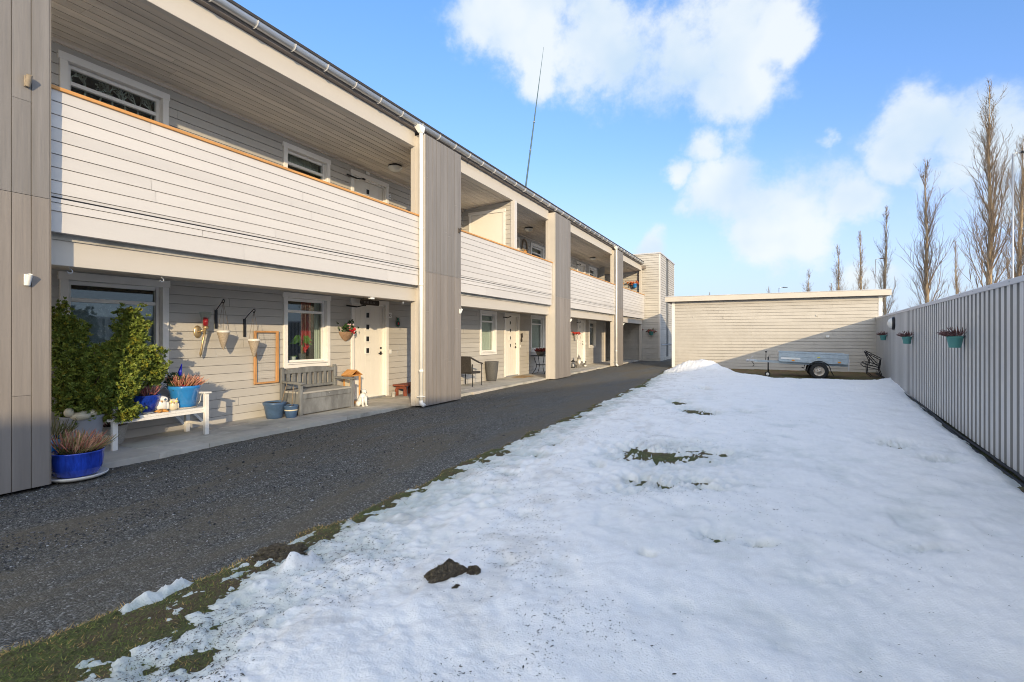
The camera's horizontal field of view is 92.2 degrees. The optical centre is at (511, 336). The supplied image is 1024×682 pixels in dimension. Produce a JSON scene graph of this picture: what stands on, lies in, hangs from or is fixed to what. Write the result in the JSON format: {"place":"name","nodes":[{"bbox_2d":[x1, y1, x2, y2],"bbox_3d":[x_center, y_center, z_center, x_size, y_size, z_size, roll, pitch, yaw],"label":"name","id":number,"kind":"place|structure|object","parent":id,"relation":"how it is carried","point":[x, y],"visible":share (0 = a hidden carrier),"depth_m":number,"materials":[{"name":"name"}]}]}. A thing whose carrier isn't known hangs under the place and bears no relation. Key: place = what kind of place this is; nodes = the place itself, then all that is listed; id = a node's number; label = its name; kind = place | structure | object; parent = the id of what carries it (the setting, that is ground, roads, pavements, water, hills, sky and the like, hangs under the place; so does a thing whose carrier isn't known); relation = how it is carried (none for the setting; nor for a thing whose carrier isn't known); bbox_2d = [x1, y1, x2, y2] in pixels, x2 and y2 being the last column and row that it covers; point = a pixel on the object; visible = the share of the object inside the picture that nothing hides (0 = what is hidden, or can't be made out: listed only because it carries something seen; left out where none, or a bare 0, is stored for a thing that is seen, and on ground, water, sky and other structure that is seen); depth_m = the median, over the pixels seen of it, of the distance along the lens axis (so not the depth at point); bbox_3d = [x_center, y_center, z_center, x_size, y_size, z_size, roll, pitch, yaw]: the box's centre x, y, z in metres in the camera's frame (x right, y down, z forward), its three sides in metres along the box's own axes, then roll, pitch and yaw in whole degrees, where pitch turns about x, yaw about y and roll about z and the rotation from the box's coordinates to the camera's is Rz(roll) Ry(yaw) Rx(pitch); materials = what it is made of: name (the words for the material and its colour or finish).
{"place":"outdoors","nodes":[
{"label":"outdoors","id":0,"kind":"place"},
{"bbox_2d":[0,358,671,681],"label":"gravel road","id":1,"kind":"structure","parent":0,"point":[41,599],"depth_m":4.59,"materials":[{"name":"grey gravel"}]},
{"bbox_2d":[51,429,119,482],"bbox_3d":[-4.579,1.228,5.257,0.575,0.519,0.613,0,0,27],"label":"glazed pot","id":2,"kind":"object","parent":1,"relation":"on","point":[82,459],"visible":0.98,"depth_m":5.11,"materials":[{"name":"ceramic"}]},
{"bbox_2d":[51,359,640,475],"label":"pavement","id":3,"kind":"structure","parent":0,"point":[133,450],"depth_m":7.79,"materials":[{"name":"concrete"}]},
{"bbox_2d":[51,417,78,451],"bbox_3d":[-4.973,1.154,5.313,0.479,0.573,0.517,0,0,-39],"label":"plant","id":4,"kind":"object","parent":3,"relation":"on","point":[64,428],"visible":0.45,"depth_m":5.38,"materials":[{"name":"green plant"}]},
{"bbox_2d":[51,296,172,443],"bbox_3d":[-5.089,0.476,6.311,0.768,1.928,1.376,0,0,27],"label":"potted conifer","id":5,"kind":"object","parent":3,"relation":"on","point":[122,366],"visible":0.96,"depth_m":6.07,"materials":[{"name":"green plant"}]},
{"bbox_2d":[63,408,96,420],"bbox_3d":[-5.168,0.927,5.908,0.180,0.165,0.330,0,0,27],"label":"stone ornament","id":6,"kind":"object","parent":5,"relation":"on","point":[73,415],"visible":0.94,"depth_m":5.84,"materials":[{"name":"grey stone"}]},
{"bbox_2d":[102,422,128,445],"bbox_3d":[-5.341,1.277,6.584,0.343,0.326,0.343,0,0,-27],"label":"bucket","id":7,"kind":"object","parent":3,"relation":"on","point":[122,429],"visible":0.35,"depth_m":6.55,"materials":[{"name":"grey metal"}]},
{"bbox_2d":[103,391,211,450],"bbox_3d":[-4.958,1.127,6.816,0.555,0.625,1.280,0,0,27],"label":"white bench","id":8,"kind":"object","parent":3,"relation":"on","point":[203,409],"visible":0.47,"depth_m":6.95,"materials":[{"name":"paint"}]},
{"bbox_2d":[133,385,161,412],"bbox_3d":[-5.032,0.841,6.707,0.440,0.394,0.425,0,0,27],"label":"glazed pot","id":9,"kind":"object","parent":8,"relation":"on","point":[149,400],"visible":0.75,"depth_m":6.65,"materials":[{"name":"ceramic"}]},
{"bbox_2d":[154,409,168,412],"bbox_3d":[-4.778,1.016,6.738,0.176,0.052,0.184,0,0,4],"label":"starfish","id":10,"kind":"object","parent":8,"relation":"on","point":[161,410],"visible":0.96,"depth_m":6.72},
{"bbox_2d":[155,396,168,409],"bbox_3d":[-4.868,0.932,6.842,0.183,0.212,0.155,0,0,-41],"label":"ceramic owl","id":11,"kind":"object","parent":8,"relation":"on","point":[163,402],"visible":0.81,"depth_m":6.81,"materials":[{"name":"white ceramic"}]},
{"bbox_2d":[169,398,178,409],"bbox_3d":[-4.772,0.954,6.947,0.136,0.168,0.115,0,0,-41],"label":"ceramic owl","id":12,"kind":"object","parent":8,"relation":"on","point":[173,404],"visible":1,"depth_m":6.92},
{"bbox_2d":[162,372,207,408],"bbox_3d":[-4.735,0.765,7.155,0.521,0.546,0.556,0,0,27],"label":"glazed pot","id":13,"kind":"object","parent":8,"relation":"on","point":[184,390],"visible":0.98,"depth_m":7.03,"materials":[{"name":"blue ceramic"}]},
{"bbox_2d":[177,364,181,377],"bbox_3d":[-4.846,0.570,7.169,0.069,0.341,0.080,0,0,27],"label":"glass stake","id":14,"kind":"object","parent":13,"relation":"in","point":[179,372],"visible":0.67,"depth_m":7.16,"materials":[{"name":"blue glass"}]},
{"bbox_2d":[262,383,286,418],"bbox_3d":[-4.185,1.139,8.690,0.390,0.602,0.392,0,0,27],"label":"glazed pot","id":15,"kind":"object","parent":3,"relation":"on","point":[274,409],"visible":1,"depth_m":8.57,"materials":[{"name":"blue ceramic"}]},
{"bbox_2d":[284,386,298,417],"bbox_3d":[-3.921,1.165,8.746,0.250,0.551,0.250,0,0,27],"label":"glazed pot","id":16,"kind":"object","parent":3,"relation":"on","point":[290,410],"visible":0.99,"depth_m":8.67,"materials":[{"name":"blue ceramic"}]},
{"bbox_2d":[280,364,355,415],"bbox_3d":[-3.727,1.010,9.544,0.596,0.860,1.334,0,0,27],"label":"storage bench","id":17,"kind":"object","parent":3,"relation":"on","point":[319,399],"visible":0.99,"depth_m":9.43,"materials":[{"name":"grey wood"}]},
{"bbox_2d":[0,0,644,494],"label":"apartment building","id":18,"kind":"structure","parent":3,"relation":"on","point":[182,168],"depth_m":7.81,"materials":[{"name":"beige paint"}]},
{"bbox_2d":[24,73,32,87],"bbox_3d":[-4.617,-2.443,4.706,0.090,0.116,0.045,0,0,27],"label":"wall lamp","id":19,"kind":"object","parent":18,"relation":"attached to","point":[28,78],"visible":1,"depth_m":4.70,"materials":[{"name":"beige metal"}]},
{"bbox_2d":[24,273,32,285],"bbox_3d":[-4.617,-0.542,4.706,0.090,0.116,0.045,0,0,27],"label":"wall lamp","id":20,"kind":"object","parent":18,"relation":"attached to","point":[28,278],"visible":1,"depth_m":4.70,"materials":[{"name":"white plastic"}]},
{"bbox_2d":[57,271,169,376],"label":"window","id":21,"kind":"structure","parent":18,"relation":"in","point":[93,297],"depth_m":7.06,"materials":[{"name":"clear glass"}]},
{"bbox_2d":[57,50,169,125],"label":"window","id":22,"kind":"structure","parent":18,"relation":"in","point":[78,75],"depth_m":7.25,"materials":[{"name":"white paint"}]},
{"bbox_2d":[194,317,210,356],"bbox_3d":[-4.877,-0.028,7.806,0.234,0.716,0.210,0,0,27],"label":"wall ornament","id":23,"kind":"object","parent":18,"relation":"attached to","point":[198,330],"depth_m":7.78,"materials":[{"name":"gold metal"}]},
{"bbox_2d":[215,299,229,349],"bbox_3d":[-4.723,-0.193,7.994,0.329,0.821,0.196,0,0,27],"label":"hanging basket","id":24,"kind":"object","parent":18,"relation":"attached to","point":[223,335],"visible":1,"depth_m":7.94,"materials":[{"name":"black paint"}]},
{"bbox_2d":[243,309,260,356],"bbox_3d":[-4.479,-0.055,8.476,0.329,0.834,0.197,0,0,27],"label":"hanging basket","id":25,"kind":"object","parent":18,"relation":"attached to","point":[253,344],"visible":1,"depth_m":8.42,"materials":[{"name":"black paint"}]},
{"bbox_2d":[254,331,278,384],"bbox_3d":[-4.424,0.378,8.880,0.038,0.950,0.489,0,0,27],"label":"pine frame","id":26,"kind":"object","parent":18,"relation":"attached to","point":[277,360],"visible":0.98,"depth_m":8.88,"materials":[{"name":"wood"}]},
{"bbox_2d":[227,292,330,368],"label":"window","id":27,"kind":"structure","parent":18,"relation":"in","point":[303,314],"depth_m":10.13,"materials":[{"name":"white paint"}]},
{"bbox_2d":[288,356,296,359],"bbox_3d":[-4.324,0.451,9.726,0.166,0.138,0.256,0,0,27],"label":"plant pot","id":28,"kind":"object","parent":18,"relation":"on","point":[292,357],"depth_m":9.68,"materials":[{"name":"white ceramic"}]},
{"bbox_2d":[290,335,311,359],"bbox_3d":[-4.261,0.237,9.974,0.315,0.567,0.511,0,0,27],"label":"window plant","id":29,"kind":"object","parent":18,"relation":"on","point":[295,340],"depth_m":9.94,"materials":[{"name":"plant"}]},
{"bbox_2d":[282,141,330,182],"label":"window","id":30,"kind":"structure","parent":18,"relation":"in","point":[295,158],"depth_m":10.26,"materials":[{"name":"white paint"}]},
{"bbox_2d":[337,319,358,340],"bbox_3d":[-3.505,-0.132,10.521,0.291,0.475,0.531,0,0,27],"label":"wall flower basket","id":31,"kind":"object","parent":18,"relation":"attached to","point":[349,327],"depth_m":10.51,"materials":[{"name":"orange"}]},
{"bbox_2d":[360,299,378,305],"bbox_3d":[-3.171,-0.779,11.001,0.026,0.182,0.602,0,0,27],"label":"door sign","id":32,"kind":"object","parent":18,"relation":"hanging from","point":[369,302],"visible":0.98,"depth_m":10.97,"materials":[{"name":"brown wood"}]},
{"bbox_2d":[388,163,401,171],"bbox_3d":[-2.718,-3.897,11.454,0.336,0.155,0.336,0,0,27],"label":"ceiling lamp","id":33,"kind":"object","parent":18,"relation":"attached to","point":[394,167],"visible":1,"depth_m":11.36,"materials":[{"name":"white glass"}]},
{"bbox_2d":[463,310,496,354],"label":"window","id":34,"kind":"structure","parent":18,"relation":"in","point":[488,319],"depth_m":16.40,"materials":[{"name":"white paint"}]},
{"bbox_2d":[522,239,527,252],"bbox_3d":[0.525,-3.479,19.257,0.105,0.660,0.479,0,0,27],"label":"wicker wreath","id":35,"kind":"object","parent":18,"relation":"attached to","point":[525,250],"visible":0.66,"depth_m":19.22,"materials":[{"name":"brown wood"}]},
{"bbox_2d":[524,227,532,231],"bbox_3d":[0.608,-3.897,18.020,0.336,0.155,0.336,0,0,27],"label":"ceiling lamp","id":36,"kind":"object","parent":18,"relation":"attached to","point":[528,229],"visible":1,"depth_m":17.92,"materials":[{"name":"white glass"}]},
{"bbox_2d":[525,47,543,186],"bbox_3d":[0.793,-8.008,19.776,1.049,6.928,0.090,0,0,27],"label":"radio mast","id":37,"kind":"object","parent":18,"relation":"on","point":[532,133],"visible":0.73,"depth_m":19.75,"materials":[{"name":"metal"}]},
{"bbox_2d":[530,242,543,258],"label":"window","id":38,"kind":"structure","parent":18,"relation":"in","point":[536,250],"depth_m":20.75,"materials":[{"name":"white paint"}]},
{"bbox_2d":[530,315,544,351],"bbox_3d":[0.946,-0.108,19.720,0.243,1.443,1.336,0,0,27],"label":"window","id":39,"kind":"structure","parent":18,"relation":"in","point":[537,322],"depth_m":20.03,"materials":[{"name":"glass"}]},
{"bbox_2d":[573,332,580,339],"bbox_3d":[3.000,-0.043,23.428,0.519,0.402,0.514,0,0,-32],"label":"wall planter","id":40,"kind":"object","parent":18,"relation":"attached to","point":[576,334],"visible":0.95,"depth_m":23.33,"materials":[{"name":"white ceramic"}]},
{"bbox_2d":[588,320,595,347],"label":"window","id":41,"kind":"structure","parent":18,"relation":"in","point":[592,324],"depth_m":26.55,"materials":[{"name":"white paint"}]},
{"bbox_2d":[589,266,595,276],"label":"window","id":42,"kind":"structure","parent":18,"relation":"in","point":[592,271],"depth_m":27.47,"materials":[{"name":"grey glass"}]},
{"bbox_2d":[623,280,638,287],"bbox_3d":[7.336,-3.209,30.349,1.048,0.446,0.420,0,0,27],"label":"wall planter","id":43,"kind":"object","parent":18,"relation":"attached to","point":[633,284],"visible":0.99,"depth_m":30.21,"materials":[{"name":"blue plant"}]},
{"bbox_2d":[341,369,362,403],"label":"wooden lantern house","id":44,"kind":"structure","parent":3,"relation":"on","point":[349,373],"depth_m":10.48,"materials":[{"name":"brown wood"}]},
{"bbox_2d":[355,389,367,406],"bbox_3d":[-3.084,1.265,10.172,0.290,0.360,0.237,0,0,13],"label":"dog figurine","id":45,"kind":"object","parent":3,"relation":"on","point":[362,399],"visible":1,"depth_m":10.09,"materials":[{"name":"white ceramic"}]},
{"bbox_2d":[393,382,410,395],"bbox_3d":[-2.576,1.302,12.133,0.360,0.275,0.680,0,0,27],"label":"stool","id":46,"kind":"object","parent":3,"relation":"on","point":[401,386],"visible":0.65,"depth_m":11.91,"materials":[{"name":"red wood"}]},
{"bbox_2d":[461,356,482,386],"bbox_3d":[-1.276,1.006,14.345,0.620,0.867,0.658,0,0,27],"label":"wicker chair","id":47,"kind":"object","parent":3,"relation":"on","point":[466,367],"visible":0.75,"depth_m":14.06,"materials":[{"name":"wicker"}]},
{"bbox_2d":[485,361,498,380],"bbox_3d":[-0.651,1.127,15.933,0.444,0.625,0.444,0,0,27],"label":"tall planter","id":48,"kind":"object","parent":3,"relation":"on","point":[491,370],"visible":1,"depth_m":15.78,"materials":[{"name":"plastic"}]},
{"bbox_2d":[514,375,530,377],"bbox_3d":[0.381,1.428,17.462,0.480,0.016,0.840,0,0,27],"label":"doormat","id":49,"kind":"object","parent":3,"relation":"on","point":[522,376],"visible":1,"depth_m":17.36,"materials":[{"name":"brown fabric"}]},
{"bbox_2d":[531,355,545,373],"bbox_3d":[1.123,1.091,18.992,0.818,0.711,0.818,0,0,27],"label":"glass table","id":50,"kind":"object","parent":3,"relation":"on","point":[539,364],"visible":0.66,"depth_m":18.97,"materials":[{"name":"black paint"}]},
{"bbox_2d":[534,348,545,355],"bbox_3d":[1.104,0.574,18.821,0.534,0.338,0.511,0,0,-6],"label":"bowl planter","id":51,"kind":"object","parent":50,"relation":"on","point":[540,351],"visible":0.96,"depth_m":18.70,"materials":[{"name":"plastic"}]},
{"bbox_2d":[574,355,583,366],"bbox_3d":[3.084,1.145,22.792,0.378,0.610,0.356,0,0,-35],"label":"garden gnome","id":52,"kind":"object","parent":3,"relation":"on","point":[578,363],"visible":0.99,"depth_m":22.70,"materials":[{"name":"beige ceramic"}]},
{"bbox_2d":[0,367,1023,681],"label":"lawn","id":53,"kind":"structure","parent":0,"point":[150,633],"depth_m":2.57,"materials":[{"name":"green plant"}]},
{"bbox_2d":[252,543,308,563],"bbox_3d":[-1.549,1.427,3.283,0.367,0.067,0.250,0,0,-25],"label":"soil clod","id":54,"kind":"object","parent":53,"relation":"on","point":[278,552],"visible":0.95,"depth_m":3.26,"materials":[{"name":"brown soil"}]},
{"bbox_2d":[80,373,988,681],"bbox_3d":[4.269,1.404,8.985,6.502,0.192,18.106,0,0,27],"label":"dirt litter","id":55,"kind":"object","parent":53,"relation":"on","point":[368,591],"visible":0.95,"depth_m":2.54,"materials":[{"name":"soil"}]},
{"bbox_2d":[75,359,1023,681],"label":"snow","id":56,"kind":"structure","parent":53,"relation":"on","point":[841,475],"depth_m":3.02,"materials":[{"name":"white snow"}]},
{"bbox_2d":[424,558,466,583],"bbox_3d":[-0.382,1.347,2.855,0.274,0.113,0.159,0,0,-25],"label":"soil clod","id":57,"kind":"object","parent":56,"relation":"on","point":[448,569],"visible":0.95,"depth_m":2.82,"materials":[{"name":"brown soil"}]},
{"bbox_2d":[466,565,480,574],"bbox_3d":[-0.226,1.364,2.875,0.112,0.060,0.105,0,0,-25],"label":"soil clod","id":58,"kind":"object","parent":56,"relation":"on","point":[473,570],"visible":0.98,"depth_m":2.86,"materials":[{"name":"brown soil"}]},
{"bbox_2d":[746,351,849,378],"bbox_3d":[10.325,1.023,18.030,3.218,0.953,1.660,0,0,27],"label":"utility trailer","id":59,"kind":"object","parent":53,"relation":"on","point":[816,363],"visible":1,"depth_m":17.20,"materials":[{"name":"silver metal"}]},
{"bbox_2d":[860,350,881,377],"bbox_3d":[12.432,0.950,17.070,0.655,0.913,0.528,0,0,34],"label":"garden rocker","id":60,"kind":"object","parent":53,"relation":"on","point":[877,364],"visible":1,"depth_m":16.94,"materials":[{"name":"black paint"}]},
{"bbox_2d":[875,275,1023,476],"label":"steel fence","id":61,"kind":"object","parent":53,"relation":"on","point":[972,387],"visible":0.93,"depth_m":6.67,"materials":[{"name":"white metal"}]},
{"bbox_2d":[877,331,887,339],"bbox_3d":[12.072,-0.026,16.071,0.338,0.314,0.321,0,0,33],"label":"fence planter","id":62,"kind":"object","parent":61,"relation":"hanging from","point":[883,335],"visible":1,"depth_m":16.02,"materials":[{"name":"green plant"}]},
{"bbox_2d":[887,317,894,329],"bbox_3d":[11.057,-0.372,14.364,0.185,0.368,0.350,0,0,33],"label":"fence lamp","id":63,"kind":"object","parent":61,"relation":"attached to","point":[891,323],"visible":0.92,"depth_m":14.27,"materials":[{"name":"black paint"}]},
{"bbox_2d":[897,331,912,343],"bbox_3d":[9.000,0.016,11.273,0.338,0.314,0.321,0,0,33],"label":"fence planter","id":64,"kind":"object","parent":61,"relation":"hanging from","point":[905,339],"visible":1,"depth_m":11.23,"materials":[{"name":"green plant"}]},
{"bbox_2d":[877,373,1023,480],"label":"cable","id":65,"kind":"object","parent":61,"relation":"attached to","point":[1001,463],"visible":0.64,"depth_m":6.37,"materials":[{"name":"black rubber"}]},
{"bbox_2d":[936,327,966,347],"bbox_3d":[6.278,0.007,7.021,0.338,0.314,0.321,0,0,33],"label":"fence planter","id":66,"kind":"object","parent":61,"relation":"hanging from","point":[954,338],"visible":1,"depth_m":6.98,"materials":[{"name":"teal plastic"}]},
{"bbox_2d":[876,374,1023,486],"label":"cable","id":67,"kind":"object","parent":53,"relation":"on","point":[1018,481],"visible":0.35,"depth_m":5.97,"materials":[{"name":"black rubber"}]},
{"bbox_2d":[233,0,1023,313],"label":"sky","id":68,"kind":"structure","parent":0,"point":[739,143],"materials":[{"name":"blue"}]},
{"bbox_2d":[665,289,891,371],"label":"garage","id":69,"kind":"structure","parent":0,"point":[732,331],"depth_m":21.43,"materials":[{"name":"beige paint"}]},
{"bbox_3d":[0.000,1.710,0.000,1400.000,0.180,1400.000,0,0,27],"label":"ground","id":70,"kind":"structure","parent":0,"visible":0},
{"bbox_2d":[605,252,674,360],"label":"stair tower","id":71,"kind":"structure","parent":70,"relation":"on","point":[657,278],"depth_m":30.35,"materials":[{"name":"beige paint"}]},
{"bbox_2d":[642,328,656,334],"bbox_3d":[8.350,-0.274,29.924,0.889,0.437,0.472,0,0,27],"label":"wall planter","id":72,"kind":"object","parent":71,"relation":"attached to","point":[651,332],"visible":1,"depth_m":29.76,"materials":[{"name":"teal plastic"}]},
{"bbox_2d":[800,270,813,291],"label":"bare poplar","id":73,"kind":"object","parent":70,"relation":"on","point":[808,289],"visible":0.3,"depth_m":74.70,"materials":[{"name":"brown plant"}]},
{"bbox_2d":[829,244,851,290],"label":"bare poplar","id":74,"kind":"object","parent":70,"relation":"on","point":[838,272],"visible":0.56,"depth_m":63.94,"materials":[{"name":"brown plant"}]},
{"bbox_2d":[852,230,868,289],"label":"bare poplar","id":75,"kind":"object","parent":70,"relation":"on","point":[860,271],"visible":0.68,"depth_m":55.02,"materials":[{"name":"brown plant"}]},
{"bbox_2d":[875,258,881,288],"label":"street lamp","id":76,"kind":"object","parent":70,"relation":"on","point":[875,271],"visible":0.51,"depth_m":49.97,"materials":[{"name":"metal"}]},
{"bbox_2d":[870,205,899,314],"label":"bare poplar","id":77,"kind":"object","parent":70,"relation":"on","point":[884,278],"visible":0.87,"depth_m":42.05,"materials":[{"name":"brown plant"}]},
{"bbox_2d":[894,159,962,306],"bbox_3d":[28.638,-5.484,34.276,3.975,13.984,2.514,0,0,27],"label":"bare poplar","id":78,"kind":"object","parent":70,"relation":"on","point":[925,284],"visible":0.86,"depth_m":34.05,"materials":[{"name":"brown plant"}]},
{"bbox_2d":[945,240,966,296],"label":"bare poplar","id":79,"kind":"object","parent":70,"relation":"on","point":[956,278],"visible":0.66,"depth_m":57.85,"materials":[{"name":"brown plant"}]},
{"bbox_2d":[953,77,1023,288],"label":"bare poplar","id":80,"kind":"object","parent":70,"relation":"on","point":[990,256],"visible":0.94,"depth_m":29.82,"materials":[{"name":"brown plant"}]},
{"bbox_2d":[997,135,1023,278],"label":"bare poplar","id":81,"kind":"object","parent":70,"relation":"on","point":[1018,266],"visible":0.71,"depth_m":33.00,"materials":[{"name":"brown plant"}]},
{"bbox_2d":[1012,150,1023,277],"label":"street lamp","id":82,"kind":"object","parent":70,"relation":"on","point":[1022,151],"visible":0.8,"depth_m":26.98,"materials":[{"name":"metal"}]}
]}

